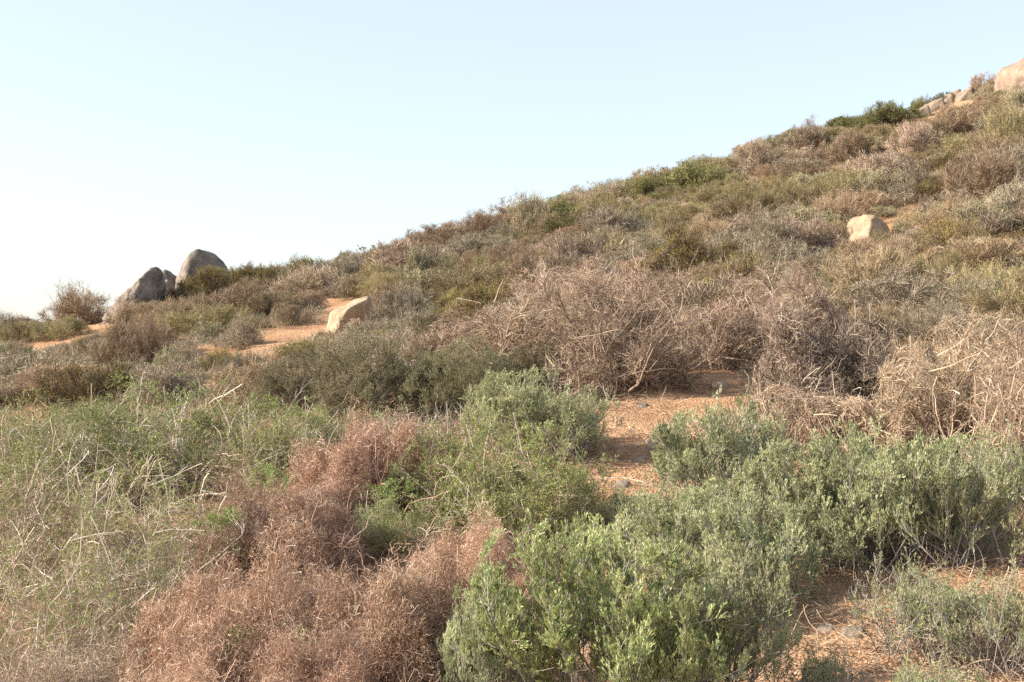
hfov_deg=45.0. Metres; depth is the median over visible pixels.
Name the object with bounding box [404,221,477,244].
dry shrub
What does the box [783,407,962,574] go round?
narrow leaved bush
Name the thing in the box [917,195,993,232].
dry shrub
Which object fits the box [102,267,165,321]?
boulder
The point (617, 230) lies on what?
dry shrub
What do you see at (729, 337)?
dead bush
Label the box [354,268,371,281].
dry shrub
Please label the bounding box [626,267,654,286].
leafy shrub
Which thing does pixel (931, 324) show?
grey shrub
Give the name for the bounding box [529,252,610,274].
grey shrub
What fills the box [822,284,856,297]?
olive shrub
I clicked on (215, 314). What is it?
olive shrub
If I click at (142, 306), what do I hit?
dry shrub
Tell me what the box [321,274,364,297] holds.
grey shrub
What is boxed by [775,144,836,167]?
bare dry shrub
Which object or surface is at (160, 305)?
dry shrub
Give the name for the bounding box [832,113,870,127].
green shrub
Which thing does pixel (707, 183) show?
dry shrub
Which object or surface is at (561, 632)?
narrow leaved bush
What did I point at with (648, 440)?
stone
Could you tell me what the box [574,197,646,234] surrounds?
grey shrub
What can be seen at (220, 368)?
dry shrub
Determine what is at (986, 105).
dry shrub
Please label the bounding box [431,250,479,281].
olive shrub
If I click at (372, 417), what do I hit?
thorn bush
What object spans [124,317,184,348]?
dry shrub
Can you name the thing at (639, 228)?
grey shrub
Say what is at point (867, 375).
dead bush
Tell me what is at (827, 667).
narrow leaved bush
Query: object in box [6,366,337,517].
thorn bush
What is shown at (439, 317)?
mustard shrub
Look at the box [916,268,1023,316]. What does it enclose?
grey shrub
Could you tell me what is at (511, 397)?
narrow leaved bush
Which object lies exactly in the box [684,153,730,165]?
olive shrub
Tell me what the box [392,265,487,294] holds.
leafy shrub
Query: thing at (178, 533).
thorn bush
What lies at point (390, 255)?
bare dry shrub
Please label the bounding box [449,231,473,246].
grey shrub
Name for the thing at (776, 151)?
olive shrub
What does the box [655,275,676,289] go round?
dry shrub
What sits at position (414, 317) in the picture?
grey shrub
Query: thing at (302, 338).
scrub growth
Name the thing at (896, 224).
leafy shrub
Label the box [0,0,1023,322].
sky
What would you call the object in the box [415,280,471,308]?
mustard shrub
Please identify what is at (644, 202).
dry shrub
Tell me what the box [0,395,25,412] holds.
mustard shrub
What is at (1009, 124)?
olive shrub
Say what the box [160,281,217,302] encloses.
mustard shrub
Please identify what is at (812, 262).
dry shrub
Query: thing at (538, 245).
bare dry shrub
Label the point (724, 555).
narrow leaved bush
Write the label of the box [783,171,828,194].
leafy shrub
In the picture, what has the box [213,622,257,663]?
leafy sprig
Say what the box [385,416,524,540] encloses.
thorn bush
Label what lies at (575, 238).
olive shrub
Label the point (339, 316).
boulder
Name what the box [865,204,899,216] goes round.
leafy shrub
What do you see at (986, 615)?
narrow leaved bush
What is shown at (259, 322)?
olive shrub
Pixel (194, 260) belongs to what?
boulder
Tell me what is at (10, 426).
thorn bush
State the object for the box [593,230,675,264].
grey shrub
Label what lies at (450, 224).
dry shrub
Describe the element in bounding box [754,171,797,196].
olive shrub
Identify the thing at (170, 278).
boulder
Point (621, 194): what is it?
olive shrub
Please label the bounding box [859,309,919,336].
olive shrub
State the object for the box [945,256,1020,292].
olive shrub
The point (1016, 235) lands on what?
mustard shrub
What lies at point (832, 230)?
bare dry shrub
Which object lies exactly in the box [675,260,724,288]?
dry shrub
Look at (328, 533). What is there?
wiry shrub
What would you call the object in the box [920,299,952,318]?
grey shrub
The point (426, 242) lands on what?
dry shrub
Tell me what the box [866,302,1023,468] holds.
dead bush
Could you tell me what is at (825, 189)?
olive shrub
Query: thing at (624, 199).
bare dry shrub
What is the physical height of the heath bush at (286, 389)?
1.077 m
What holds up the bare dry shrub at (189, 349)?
on the hill ground
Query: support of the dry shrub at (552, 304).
on the hill ground
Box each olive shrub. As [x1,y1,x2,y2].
[0,318,34,343]
[20,314,93,339]
[72,336,90,345]
[146,313,185,324]
[153,299,256,336]
[164,314,208,333]
[197,354,241,370]
[226,364,268,383]
[239,288,301,318]
[246,316,273,327]
[267,252,338,286]
[343,259,401,294]
[353,271,390,296]
[361,272,407,295]
[367,237,409,258]
[370,327,391,338]
[410,256,507,295]
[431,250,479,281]
[468,254,494,266]
[484,230,546,243]
[513,247,546,255]
[548,190,590,202]
[548,231,596,251]
[574,187,623,217]
[595,187,635,198]
[597,228,671,253]
[613,200,668,229]
[626,174,667,189]
[633,194,665,204]
[640,203,667,216]
[642,200,680,212]
[646,184,687,196]
[646,210,692,240]
[647,201,708,223]
[668,182,721,203]
[668,220,715,237]
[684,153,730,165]
[684,183,735,203]
[704,181,769,219]
[709,153,746,171]
[711,171,752,186]
[719,180,778,194]
[726,187,784,215]
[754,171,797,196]
[762,184,813,212]
[771,148,790,157]
[782,179,838,201]
[803,127,856,141]
[804,167,866,207]
[806,217,848,237]
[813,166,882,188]
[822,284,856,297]
[827,168,889,182]
[829,280,870,311]
[853,122,887,132]
[858,254,918,277]
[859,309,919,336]
[862,127,894,140]
[863,230,898,251]
[867,123,903,142]
[881,250,941,277]
[895,200,960,230]
[899,151,929,161]
[920,132,991,155]
[921,246,975,281]
[944,143,994,159]
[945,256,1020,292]
[960,261,1023,323]
[976,192,998,201]
[977,100,1023,149]
[986,309,1023,326]
[994,90,1012,95]
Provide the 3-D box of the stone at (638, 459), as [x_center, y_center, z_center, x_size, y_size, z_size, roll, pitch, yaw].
[1.213,1.154,11.874,0.176,0.094,0.135,0,0,0]
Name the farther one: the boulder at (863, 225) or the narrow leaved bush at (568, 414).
the boulder at (863, 225)
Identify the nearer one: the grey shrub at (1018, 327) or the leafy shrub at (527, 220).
the grey shrub at (1018, 327)
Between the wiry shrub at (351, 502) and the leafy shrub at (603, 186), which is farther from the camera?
the leafy shrub at (603, 186)
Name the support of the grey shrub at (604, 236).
on the hill ground
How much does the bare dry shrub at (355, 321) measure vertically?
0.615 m
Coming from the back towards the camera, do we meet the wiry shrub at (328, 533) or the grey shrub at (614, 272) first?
the grey shrub at (614, 272)
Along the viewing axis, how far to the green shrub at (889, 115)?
56.60 m
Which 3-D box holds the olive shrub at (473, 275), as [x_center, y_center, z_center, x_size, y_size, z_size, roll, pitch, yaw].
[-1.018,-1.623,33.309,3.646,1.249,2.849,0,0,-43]
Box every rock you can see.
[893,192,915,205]
[906,105,931,119]
[924,98,945,112]
[942,89,960,103]
[954,87,972,101]
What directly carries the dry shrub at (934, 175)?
on the hill ground
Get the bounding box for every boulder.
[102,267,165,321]
[162,269,176,296]
[175,249,228,291]
[323,295,372,333]
[846,214,890,241]
[994,58,1023,93]
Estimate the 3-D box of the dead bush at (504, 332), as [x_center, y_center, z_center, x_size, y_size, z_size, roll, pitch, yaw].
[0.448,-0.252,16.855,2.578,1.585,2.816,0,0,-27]
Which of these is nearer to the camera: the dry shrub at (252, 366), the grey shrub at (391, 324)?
the dry shrub at (252, 366)
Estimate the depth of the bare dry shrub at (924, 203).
38.35 m
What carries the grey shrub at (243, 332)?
on the hill ground
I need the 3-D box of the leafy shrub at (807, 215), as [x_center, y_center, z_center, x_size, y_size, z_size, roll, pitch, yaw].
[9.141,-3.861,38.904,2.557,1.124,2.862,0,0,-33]
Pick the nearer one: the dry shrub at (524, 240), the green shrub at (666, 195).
the dry shrub at (524, 240)
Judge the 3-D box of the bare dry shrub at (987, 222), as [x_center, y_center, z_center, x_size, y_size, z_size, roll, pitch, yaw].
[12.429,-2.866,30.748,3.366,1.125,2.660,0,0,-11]
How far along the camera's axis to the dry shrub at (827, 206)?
38.68 m
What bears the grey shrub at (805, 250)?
on the hill ground
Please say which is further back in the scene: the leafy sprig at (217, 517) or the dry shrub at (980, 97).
the dry shrub at (980, 97)
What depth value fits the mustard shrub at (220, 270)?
44.60 m
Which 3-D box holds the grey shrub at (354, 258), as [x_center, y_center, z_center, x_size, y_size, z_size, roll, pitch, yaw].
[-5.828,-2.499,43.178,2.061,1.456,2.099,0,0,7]
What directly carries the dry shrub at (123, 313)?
on the hill ground
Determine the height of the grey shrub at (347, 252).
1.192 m
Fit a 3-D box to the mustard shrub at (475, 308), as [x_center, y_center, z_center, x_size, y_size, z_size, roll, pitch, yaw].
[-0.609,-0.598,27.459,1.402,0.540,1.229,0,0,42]
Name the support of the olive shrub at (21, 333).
on the hill ground
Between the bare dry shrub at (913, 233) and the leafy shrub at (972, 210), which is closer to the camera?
the leafy shrub at (972, 210)
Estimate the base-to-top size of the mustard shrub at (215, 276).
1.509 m
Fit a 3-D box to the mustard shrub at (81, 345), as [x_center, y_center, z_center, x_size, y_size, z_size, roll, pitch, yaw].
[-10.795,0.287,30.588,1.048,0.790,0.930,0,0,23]
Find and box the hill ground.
[0,99,1023,681]
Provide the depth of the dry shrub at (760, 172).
51.24 m
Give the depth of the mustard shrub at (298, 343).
23.72 m
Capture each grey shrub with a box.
[0,309,20,329]
[0,342,108,395]
[44,342,64,351]
[118,360,206,408]
[172,337,197,352]
[209,351,247,382]
[211,313,267,348]
[244,314,262,321]
[292,297,317,311]
[299,321,391,370]
[318,252,363,286]
[321,249,375,267]
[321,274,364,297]
[323,249,362,279]
[327,255,369,268]
[356,320,379,336]
[359,279,436,325]
[363,317,406,334]
[377,329,409,351]
[390,303,446,333]
[429,243,456,255]
[442,230,514,257]
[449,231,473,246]
[450,231,461,245]
[462,219,528,238]
[474,233,516,246]
[474,293,524,319]
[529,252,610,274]
[542,272,624,313]
[569,222,632,258]
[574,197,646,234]
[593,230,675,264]
[595,261,614,271]
[597,263,636,283]
[606,248,645,266]
[625,219,655,235]
[654,308,705,339]
[667,195,685,204]
[695,225,761,254]
[713,210,823,259]
[720,166,742,174]
[727,228,806,280]
[748,176,759,184]
[766,155,828,171]
[768,199,814,218]
[772,241,830,265]
[780,262,807,284]
[801,290,867,341]
[816,250,846,267]
[816,278,831,289]
[834,261,960,315]
[869,150,919,165]
[870,162,937,203]
[885,296,974,347]
[886,137,909,149]
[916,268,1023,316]
[917,148,970,163]
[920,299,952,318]
[949,305,1015,337]
[954,311,1023,351]
[957,223,988,242]
[968,137,1023,179]
[971,100,1023,131]
[980,170,1023,216]
[991,255,1023,297]
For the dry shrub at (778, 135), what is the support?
on the hill ground
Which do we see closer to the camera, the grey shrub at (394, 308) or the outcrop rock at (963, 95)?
the grey shrub at (394, 308)
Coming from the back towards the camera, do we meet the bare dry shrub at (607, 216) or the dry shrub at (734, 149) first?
the dry shrub at (734, 149)
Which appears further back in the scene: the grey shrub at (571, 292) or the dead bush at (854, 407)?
the grey shrub at (571, 292)
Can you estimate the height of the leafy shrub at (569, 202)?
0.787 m
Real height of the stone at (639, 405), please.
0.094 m
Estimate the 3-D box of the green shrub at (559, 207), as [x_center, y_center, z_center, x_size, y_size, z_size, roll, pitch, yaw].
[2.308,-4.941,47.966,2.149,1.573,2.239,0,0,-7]
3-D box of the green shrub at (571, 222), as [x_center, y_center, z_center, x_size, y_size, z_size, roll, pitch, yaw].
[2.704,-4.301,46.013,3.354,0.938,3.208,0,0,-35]
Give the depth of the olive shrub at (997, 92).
58.39 m
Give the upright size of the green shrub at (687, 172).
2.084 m
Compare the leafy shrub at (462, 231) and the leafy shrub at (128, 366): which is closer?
the leafy shrub at (128, 366)
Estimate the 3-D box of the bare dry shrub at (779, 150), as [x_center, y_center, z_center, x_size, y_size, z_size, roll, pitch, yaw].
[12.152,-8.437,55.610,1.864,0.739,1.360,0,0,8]
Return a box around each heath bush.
[247,341,373,420]
[306,321,451,427]
[395,332,525,420]
[486,338,576,391]
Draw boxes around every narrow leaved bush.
[433,553,547,681]
[457,359,581,460]
[467,503,770,681]
[516,379,624,462]
[586,491,659,528]
[600,468,740,590]
[614,575,713,681]
[626,520,777,621]
[632,527,834,681]
[643,385,789,502]
[650,475,774,548]
[670,472,832,604]
[718,420,880,560]
[726,418,808,494]
[777,494,896,580]
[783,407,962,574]
[790,461,904,529]
[800,635,864,681]
[846,542,974,664]
[874,419,1023,576]
[883,634,988,681]
[926,546,1023,678]
[945,436,1023,533]
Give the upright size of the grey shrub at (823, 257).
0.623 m
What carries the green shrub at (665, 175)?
on the hill ground
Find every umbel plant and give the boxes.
[357,245,375,254]
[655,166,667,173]
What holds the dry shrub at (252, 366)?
on the hill ground
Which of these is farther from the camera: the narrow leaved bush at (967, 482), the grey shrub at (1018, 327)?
the grey shrub at (1018, 327)
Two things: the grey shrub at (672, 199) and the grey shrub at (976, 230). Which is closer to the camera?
the grey shrub at (976, 230)
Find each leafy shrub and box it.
[0,337,14,351]
[0,337,35,361]
[0,346,66,381]
[84,331,102,341]
[113,357,151,371]
[140,343,199,375]
[168,351,196,360]
[188,318,224,340]
[251,312,267,319]
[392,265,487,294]
[394,241,446,288]
[451,226,473,237]
[502,188,549,233]
[545,198,589,208]
[565,178,634,198]
[606,176,633,188]
[617,199,636,204]
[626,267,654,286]
[759,134,798,150]
[778,204,849,226]
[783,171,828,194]
[807,264,844,284]
[808,171,845,184]
[826,133,886,158]
[844,163,932,204]
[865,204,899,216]
[889,216,914,234]
[920,130,976,145]
[926,197,1021,240]
[955,199,992,206]
[968,90,1007,100]
[976,82,993,93]
[999,85,1023,108]
[1011,158,1023,182]
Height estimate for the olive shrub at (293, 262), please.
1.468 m
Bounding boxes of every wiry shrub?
[0,598,158,681]
[71,619,273,681]
[105,493,329,681]
[173,513,529,681]
[182,444,372,587]
[208,597,423,681]
[230,552,381,643]
[262,466,399,537]
[270,390,466,520]
[363,487,566,615]
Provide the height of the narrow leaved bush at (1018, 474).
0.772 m
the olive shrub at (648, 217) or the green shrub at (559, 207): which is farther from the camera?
the green shrub at (559, 207)
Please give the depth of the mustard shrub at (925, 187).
40.47 m
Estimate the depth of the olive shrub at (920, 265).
26.55 m
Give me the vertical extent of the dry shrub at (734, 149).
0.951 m
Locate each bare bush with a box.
[45,275,111,324]
[95,294,144,324]
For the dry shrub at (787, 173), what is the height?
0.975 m
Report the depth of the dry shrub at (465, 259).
42.29 m
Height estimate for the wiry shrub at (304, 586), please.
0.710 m
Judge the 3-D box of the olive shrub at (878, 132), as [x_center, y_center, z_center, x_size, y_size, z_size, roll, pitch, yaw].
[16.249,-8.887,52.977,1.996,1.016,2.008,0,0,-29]
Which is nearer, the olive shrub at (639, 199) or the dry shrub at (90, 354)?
the dry shrub at (90, 354)
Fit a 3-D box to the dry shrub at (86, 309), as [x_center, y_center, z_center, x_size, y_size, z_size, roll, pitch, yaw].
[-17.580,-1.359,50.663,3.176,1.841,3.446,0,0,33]
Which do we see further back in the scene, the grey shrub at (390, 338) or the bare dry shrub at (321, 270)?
the bare dry shrub at (321, 270)
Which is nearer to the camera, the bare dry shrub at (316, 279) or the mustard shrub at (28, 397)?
the mustard shrub at (28, 397)
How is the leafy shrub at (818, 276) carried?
on the hill ground
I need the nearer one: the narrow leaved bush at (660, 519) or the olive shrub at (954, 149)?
the narrow leaved bush at (660, 519)
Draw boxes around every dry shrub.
[0,348,51,377]
[0,353,16,383]
[0,377,35,404]
[0,382,14,399]
[1,312,37,324]
[4,358,135,404]
[8,341,26,349]
[35,287,108,325]
[37,346,95,374]
[48,338,103,363]
[85,310,175,366]
[118,306,140,324]
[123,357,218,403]
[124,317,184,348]
[128,294,200,329]
[131,300,177,318]
[133,307,167,328]
[161,287,223,322]
[180,343,202,356]
[188,289,227,314]
[201,363,227,377]
[202,274,308,317]
[207,353,303,412]
[215,303,246,315]
[245,354,268,365]
[262,285,296,298]
[265,352,286,360]
[270,260,356,296]
[271,300,314,324]
[277,355,301,368]
[288,289,330,305]
[295,265,336,290]
[312,330,335,339]
[316,287,349,297]
[345,317,362,336]
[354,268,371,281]
[362,250,387,266]
[364,278,453,313]
[364,322,453,367]
[367,237,465,275]
[374,314,405,330]
[385,237,440,256]
[392,231,446,247]
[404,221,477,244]
[417,234,451,244]
[438,219,466,232]
[452,206,508,235]
[461,252,481,265]
[462,249,480,257]
[476,242,503,260]
[483,238,537,268]
[483,264,505,281]
[487,196,550,222]
[492,211,519,226]
[492,252,545,281]
[497,269,557,303]
[500,245,581,287]
[510,253,620,304]
[518,235,546,246]
[518,284,591,321]
[531,226,616,263]
[532,243,549,253]
[533,210,582,235]
[541,239,559,246]
[546,196,582,207]
[552,225,592,238]
[565,225,589,239]
[565,252,627,265]
[578,186,620,205]
[581,210,658,228]
[594,223,628,237]
[601,245,626,262]
[612,257,672,272]
[616,195,632,201]
[627,265,777,322]
[629,162,672,177]
[639,196,657,206]
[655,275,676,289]
[656,269,683,285]
[657,167,676,177]
[663,238,719,268]
[669,162,728,189]
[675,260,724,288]
[684,215,729,238]
[687,252,747,286]
[695,209,716,221]
[697,181,718,189]
[702,200,734,218]
[722,207,787,231]
[727,200,789,234]
[730,142,768,155]
[734,137,780,177]
[751,163,792,178]
[755,127,807,143]
[757,248,797,263]
[757,282,783,295]
[759,215,844,252]
[769,162,848,184]
[770,145,792,157]
[770,215,803,238]
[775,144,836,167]
[776,114,833,154]
[781,251,858,277]
[783,218,840,252]
[788,281,817,294]
[801,187,867,228]
[805,185,899,214]
[816,125,856,131]
[816,128,869,164]
[818,243,918,298]
[828,231,934,266]
[839,146,920,179]
[851,306,866,319]
[860,149,880,155]
[861,123,888,133]
[862,155,934,183]
[863,301,910,320]
[877,114,971,144]
[881,118,946,154]
[900,225,928,241]
[910,233,1023,275]
[913,185,978,216]
[913,194,941,216]
[915,165,968,186]
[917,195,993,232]
[919,148,946,156]
[928,102,982,134]
[938,137,1023,200]
[949,99,1004,133]
[951,204,1023,240]
[953,128,1000,145]
[955,125,1023,173]
[969,69,995,92]
[970,92,999,105]
[974,196,1004,205]
[981,96,999,102]
[1009,304,1023,338]
[1010,83,1023,95]
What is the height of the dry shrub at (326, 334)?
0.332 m
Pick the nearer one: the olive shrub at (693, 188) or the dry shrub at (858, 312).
the dry shrub at (858, 312)
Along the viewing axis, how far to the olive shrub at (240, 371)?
19.77 m
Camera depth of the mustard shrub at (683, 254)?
29.48 m
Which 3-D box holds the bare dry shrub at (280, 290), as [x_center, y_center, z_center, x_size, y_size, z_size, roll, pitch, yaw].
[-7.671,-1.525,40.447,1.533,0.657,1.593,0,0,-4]
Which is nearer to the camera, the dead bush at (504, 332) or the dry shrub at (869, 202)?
the dead bush at (504, 332)
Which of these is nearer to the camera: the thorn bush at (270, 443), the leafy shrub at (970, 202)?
the thorn bush at (270, 443)
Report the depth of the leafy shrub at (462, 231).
51.13 m
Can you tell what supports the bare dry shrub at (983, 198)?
on the hill ground
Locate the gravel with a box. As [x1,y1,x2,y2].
[2,368,1023,681]
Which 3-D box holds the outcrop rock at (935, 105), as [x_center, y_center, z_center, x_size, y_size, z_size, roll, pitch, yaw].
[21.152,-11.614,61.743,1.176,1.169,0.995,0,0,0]
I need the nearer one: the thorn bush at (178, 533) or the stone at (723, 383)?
the thorn bush at (178, 533)
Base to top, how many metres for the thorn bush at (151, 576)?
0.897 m
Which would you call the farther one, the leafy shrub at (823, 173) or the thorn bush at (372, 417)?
the leafy shrub at (823, 173)
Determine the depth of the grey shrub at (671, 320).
20.65 m
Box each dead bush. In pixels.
[418,296,524,362]
[446,264,641,376]
[525,247,722,396]
[555,231,676,341]
[662,269,811,373]
[720,253,845,350]
[746,373,910,465]
[749,282,908,415]
[758,390,846,440]
[811,327,944,417]
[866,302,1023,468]
[925,309,1023,404]
[956,322,1023,505]
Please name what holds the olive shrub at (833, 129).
on the hill ground
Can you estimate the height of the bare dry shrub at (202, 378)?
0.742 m
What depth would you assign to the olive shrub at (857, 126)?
56.90 m
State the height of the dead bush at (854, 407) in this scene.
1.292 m
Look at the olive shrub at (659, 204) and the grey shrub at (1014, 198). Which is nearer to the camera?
the grey shrub at (1014, 198)
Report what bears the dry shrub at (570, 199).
on the hill ground
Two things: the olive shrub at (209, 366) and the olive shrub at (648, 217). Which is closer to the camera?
the olive shrub at (209, 366)
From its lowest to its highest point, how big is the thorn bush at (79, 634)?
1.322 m
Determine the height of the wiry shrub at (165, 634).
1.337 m
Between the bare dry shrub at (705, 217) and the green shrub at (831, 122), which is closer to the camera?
the bare dry shrub at (705, 217)
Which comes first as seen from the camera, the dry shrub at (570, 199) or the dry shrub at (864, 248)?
the dry shrub at (864, 248)
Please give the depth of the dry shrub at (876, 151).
51.27 m
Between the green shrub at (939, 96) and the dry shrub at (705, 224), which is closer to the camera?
the dry shrub at (705, 224)
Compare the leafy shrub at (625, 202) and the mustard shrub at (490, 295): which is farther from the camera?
the leafy shrub at (625, 202)
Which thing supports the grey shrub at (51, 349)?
on the hill ground
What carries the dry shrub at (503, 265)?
on the hill ground
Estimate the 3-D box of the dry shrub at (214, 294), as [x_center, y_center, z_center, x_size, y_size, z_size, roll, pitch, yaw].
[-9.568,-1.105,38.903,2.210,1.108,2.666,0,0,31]
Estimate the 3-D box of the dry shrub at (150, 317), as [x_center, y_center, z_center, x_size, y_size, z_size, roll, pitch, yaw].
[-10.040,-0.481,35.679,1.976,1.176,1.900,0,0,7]
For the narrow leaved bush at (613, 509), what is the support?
on the hill ground
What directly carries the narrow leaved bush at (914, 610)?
on the hill ground
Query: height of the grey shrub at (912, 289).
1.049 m
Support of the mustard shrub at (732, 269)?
on the hill ground
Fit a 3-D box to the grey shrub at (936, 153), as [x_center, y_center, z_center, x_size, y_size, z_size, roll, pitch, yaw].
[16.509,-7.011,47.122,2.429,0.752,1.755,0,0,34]
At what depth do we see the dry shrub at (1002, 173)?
38.57 m
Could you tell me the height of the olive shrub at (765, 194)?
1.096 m
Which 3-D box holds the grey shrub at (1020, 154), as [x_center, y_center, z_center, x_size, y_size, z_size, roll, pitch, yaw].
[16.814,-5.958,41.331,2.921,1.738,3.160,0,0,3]
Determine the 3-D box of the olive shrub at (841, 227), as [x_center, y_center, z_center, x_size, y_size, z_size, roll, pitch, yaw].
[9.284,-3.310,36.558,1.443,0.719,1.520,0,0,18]
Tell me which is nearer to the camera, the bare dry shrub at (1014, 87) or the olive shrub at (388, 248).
the olive shrub at (388, 248)
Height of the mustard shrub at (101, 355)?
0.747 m
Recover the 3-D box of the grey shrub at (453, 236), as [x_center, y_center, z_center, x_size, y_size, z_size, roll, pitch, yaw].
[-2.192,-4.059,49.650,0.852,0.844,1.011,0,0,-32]
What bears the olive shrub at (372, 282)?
on the hill ground
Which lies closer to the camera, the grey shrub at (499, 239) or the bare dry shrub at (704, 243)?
the bare dry shrub at (704, 243)
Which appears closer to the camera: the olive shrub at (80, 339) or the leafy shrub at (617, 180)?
the olive shrub at (80, 339)
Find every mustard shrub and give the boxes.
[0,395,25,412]
[20,381,57,405]
[30,352,137,416]
[63,337,86,354]
[65,392,133,415]
[82,344,126,364]
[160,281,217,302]
[174,264,228,296]
[176,264,246,295]
[189,346,254,371]
[224,262,266,290]
[233,265,287,288]
[237,260,289,270]
[263,339,333,366]
[411,308,485,340]
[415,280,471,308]
[433,280,482,310]
[436,282,493,315]
[463,304,487,319]
[466,275,521,310]
[483,269,561,295]
[623,226,720,277]
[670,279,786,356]
[699,247,781,308]
[709,236,748,266]
[829,239,853,260]
[907,176,956,204]
[911,213,999,268]
[920,150,965,175]
[997,229,1023,243]
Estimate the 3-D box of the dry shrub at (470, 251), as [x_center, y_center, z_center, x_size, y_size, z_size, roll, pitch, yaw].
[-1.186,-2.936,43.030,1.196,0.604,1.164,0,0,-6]
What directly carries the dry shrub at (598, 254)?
on the hill ground
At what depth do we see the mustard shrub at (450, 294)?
30.40 m
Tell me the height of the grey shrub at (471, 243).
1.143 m
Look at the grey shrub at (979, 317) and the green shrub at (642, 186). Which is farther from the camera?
the green shrub at (642, 186)
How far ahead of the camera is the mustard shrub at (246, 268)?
52.77 m
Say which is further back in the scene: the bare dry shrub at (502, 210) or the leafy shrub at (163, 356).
the bare dry shrub at (502, 210)
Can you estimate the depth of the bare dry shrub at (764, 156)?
52.55 m
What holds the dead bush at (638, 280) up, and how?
on the hill ground
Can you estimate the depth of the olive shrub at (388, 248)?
44.26 m
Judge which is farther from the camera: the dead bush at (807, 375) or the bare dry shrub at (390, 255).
the bare dry shrub at (390, 255)
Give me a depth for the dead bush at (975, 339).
14.00 m
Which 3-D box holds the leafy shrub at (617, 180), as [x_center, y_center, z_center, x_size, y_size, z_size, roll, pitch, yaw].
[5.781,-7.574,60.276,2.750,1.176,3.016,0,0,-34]
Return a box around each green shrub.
[540,214,595,233]
[544,194,564,205]
[545,195,584,228]
[615,173,670,199]
[644,191,679,201]
[652,171,671,184]
[663,154,731,191]
[760,128,800,140]
[808,127,863,144]
[824,113,877,127]
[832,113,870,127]
[858,99,931,129]
[910,94,930,109]
[926,91,954,102]
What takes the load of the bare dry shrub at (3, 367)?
on the hill ground
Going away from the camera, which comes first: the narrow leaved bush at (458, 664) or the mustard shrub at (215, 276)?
the narrow leaved bush at (458, 664)
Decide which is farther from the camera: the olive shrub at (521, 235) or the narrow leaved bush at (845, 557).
the olive shrub at (521, 235)
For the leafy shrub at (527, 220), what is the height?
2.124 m
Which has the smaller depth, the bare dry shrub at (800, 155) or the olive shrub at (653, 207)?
the olive shrub at (653, 207)
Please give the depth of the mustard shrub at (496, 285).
29.13 m
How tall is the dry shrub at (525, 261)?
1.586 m
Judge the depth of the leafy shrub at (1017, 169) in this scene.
38.35 m
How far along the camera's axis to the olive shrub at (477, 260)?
40.76 m
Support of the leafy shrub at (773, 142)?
on the hill ground
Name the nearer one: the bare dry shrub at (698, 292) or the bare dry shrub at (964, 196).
the bare dry shrub at (698, 292)
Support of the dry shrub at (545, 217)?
on the hill ground
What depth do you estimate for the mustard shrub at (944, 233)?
27.60 m
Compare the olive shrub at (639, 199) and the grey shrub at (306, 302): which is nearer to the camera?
the grey shrub at (306, 302)
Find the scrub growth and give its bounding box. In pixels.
[0,90,1023,511]
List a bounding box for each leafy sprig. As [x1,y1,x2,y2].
[192,504,242,584]
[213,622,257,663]
[239,457,294,525]
[274,622,319,658]
[364,475,416,528]
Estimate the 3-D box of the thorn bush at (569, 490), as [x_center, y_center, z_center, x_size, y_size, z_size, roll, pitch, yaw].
[0.113,1.258,9.832,2.021,1.601,1.701,0,0,9]
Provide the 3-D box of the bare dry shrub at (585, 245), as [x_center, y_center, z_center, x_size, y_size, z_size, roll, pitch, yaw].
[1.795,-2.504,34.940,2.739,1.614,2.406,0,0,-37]
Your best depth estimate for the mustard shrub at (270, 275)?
42.99 m
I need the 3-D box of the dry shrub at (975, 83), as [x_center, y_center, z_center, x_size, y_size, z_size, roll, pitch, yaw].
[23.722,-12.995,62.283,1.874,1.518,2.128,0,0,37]
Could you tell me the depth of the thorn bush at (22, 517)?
9.14 m
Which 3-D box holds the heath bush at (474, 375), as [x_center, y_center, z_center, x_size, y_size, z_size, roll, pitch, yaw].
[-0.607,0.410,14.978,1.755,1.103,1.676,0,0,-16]
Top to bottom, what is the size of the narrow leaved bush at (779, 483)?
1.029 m
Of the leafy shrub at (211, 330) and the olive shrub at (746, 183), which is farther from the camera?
the olive shrub at (746, 183)
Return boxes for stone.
[612,480,630,488]
[631,456,645,462]
[636,402,648,407]
[644,437,667,452]
[708,379,728,389]
[816,624,834,632]
[838,626,867,638]
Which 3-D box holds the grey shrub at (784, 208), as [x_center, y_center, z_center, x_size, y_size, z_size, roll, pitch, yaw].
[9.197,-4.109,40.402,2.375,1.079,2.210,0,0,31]
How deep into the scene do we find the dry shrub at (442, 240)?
49.24 m
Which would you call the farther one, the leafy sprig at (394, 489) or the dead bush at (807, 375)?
the dead bush at (807, 375)
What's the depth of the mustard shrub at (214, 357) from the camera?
23.64 m
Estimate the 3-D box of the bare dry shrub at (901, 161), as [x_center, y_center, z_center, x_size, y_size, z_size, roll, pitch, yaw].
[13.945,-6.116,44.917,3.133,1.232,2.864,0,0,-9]
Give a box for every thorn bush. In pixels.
[0,377,193,526]
[0,405,94,468]
[0,439,297,607]
[0,441,154,601]
[0,502,170,681]
[0,526,239,664]
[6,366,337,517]
[6,391,204,453]
[143,384,366,501]
[282,405,463,467]
[343,484,457,561]
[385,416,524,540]
[428,402,651,555]
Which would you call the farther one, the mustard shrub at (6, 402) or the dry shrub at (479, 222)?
the dry shrub at (479, 222)
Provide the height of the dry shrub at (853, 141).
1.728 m
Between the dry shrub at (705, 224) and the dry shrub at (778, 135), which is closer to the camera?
the dry shrub at (705, 224)
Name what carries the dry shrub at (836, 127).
on the hill ground

